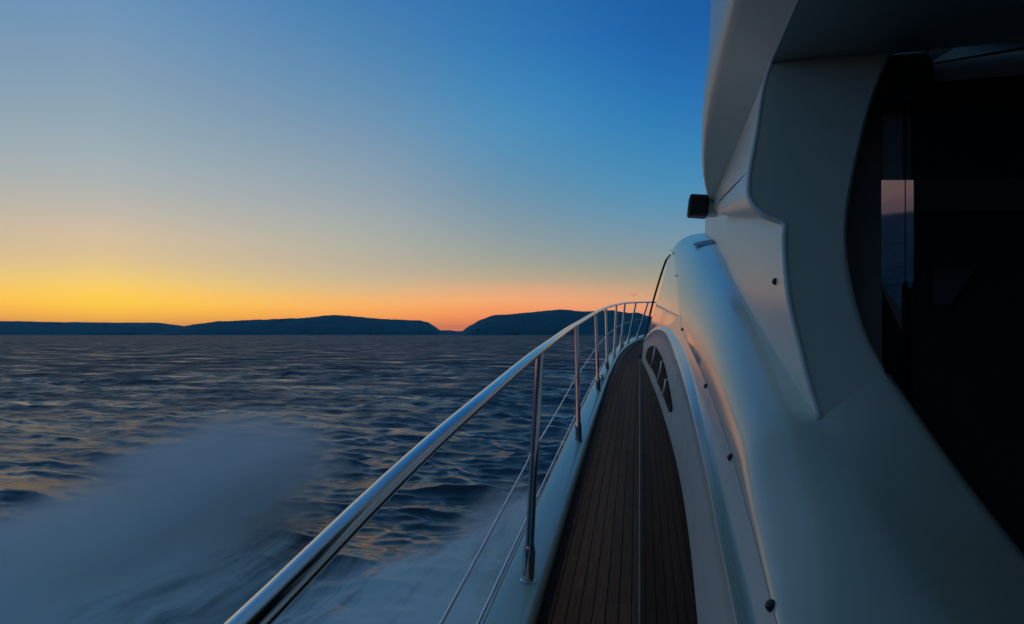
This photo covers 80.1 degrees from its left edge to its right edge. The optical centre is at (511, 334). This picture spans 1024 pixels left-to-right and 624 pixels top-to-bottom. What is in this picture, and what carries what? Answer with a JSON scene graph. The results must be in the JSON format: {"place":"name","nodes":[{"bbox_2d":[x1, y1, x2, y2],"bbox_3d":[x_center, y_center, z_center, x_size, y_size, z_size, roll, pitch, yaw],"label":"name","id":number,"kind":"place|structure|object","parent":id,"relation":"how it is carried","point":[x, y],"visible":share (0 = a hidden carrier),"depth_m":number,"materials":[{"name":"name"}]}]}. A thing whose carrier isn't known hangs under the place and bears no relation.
{"place":"outdoors","nodes":[
{"label":"outdoors","id":0,"kind":"place"},
{"bbox_2d":[0,321,180,334],"bbox_3d":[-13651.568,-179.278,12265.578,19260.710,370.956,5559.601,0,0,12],"label":"hill","id":1,"kind":"structure","parent":0,"point":[50,328],"depth_m":10841.44,"materials":[{"name":"blue"}]},
{"bbox_2d":[155,315,445,334],"bbox_3d":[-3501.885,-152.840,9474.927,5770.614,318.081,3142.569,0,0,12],"label":"hill","id":2,"kind":"structure","parent":0,"point":[335,325],"depth_m":8519.00,"materials":[{"name":"blue"}]},
{"bbox_2d":[0,0,710,330],"label":"sky","id":3,"kind":"structure","parent":0,"point":[453,165],"materials":[{"name":"blue"}]},
{"bbox_2d":[0,335,740,623],"bbox_3d":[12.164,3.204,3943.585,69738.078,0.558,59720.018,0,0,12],"label":"sea","id":4,"kind":"structure","parent":0,"point":[183,479],"depth_m":14.69,"materials":[{"name":"blue liquid"}]},
{"bbox_2d":[223,0,1023,623],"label":"motor yacht","id":5,"kind":"object","parent":4,"relation":"on","point":[803,402],"visible":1,"depth_m":2.07,"materials":[{"name":"white plastic"}]},
{"bbox_2d":[846,41,1023,553],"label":"window","id":6,"kind":"structure","parent":5,"relation":"in","point":[935,227],"depth_m":1.96,"materials":[{"name":"black glass"}]},
{"bbox_2d":[440,330,461,334],"bbox_3d":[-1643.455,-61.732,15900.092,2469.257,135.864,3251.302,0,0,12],"label":"hill","id":7,"kind":"structure","parent":0,"point":[448,332],"depth_m":14974.44,"materials":[{"name":"blue"}]},
{"bbox_2d":[457,309,651,334],"bbox_3d":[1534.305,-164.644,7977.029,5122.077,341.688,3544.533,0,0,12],"label":"hill","id":8,"kind":"structure","parent":0,"point":[551,322],"depth_m":7034.00,"materials":[{"name":"blue"}]}
]}

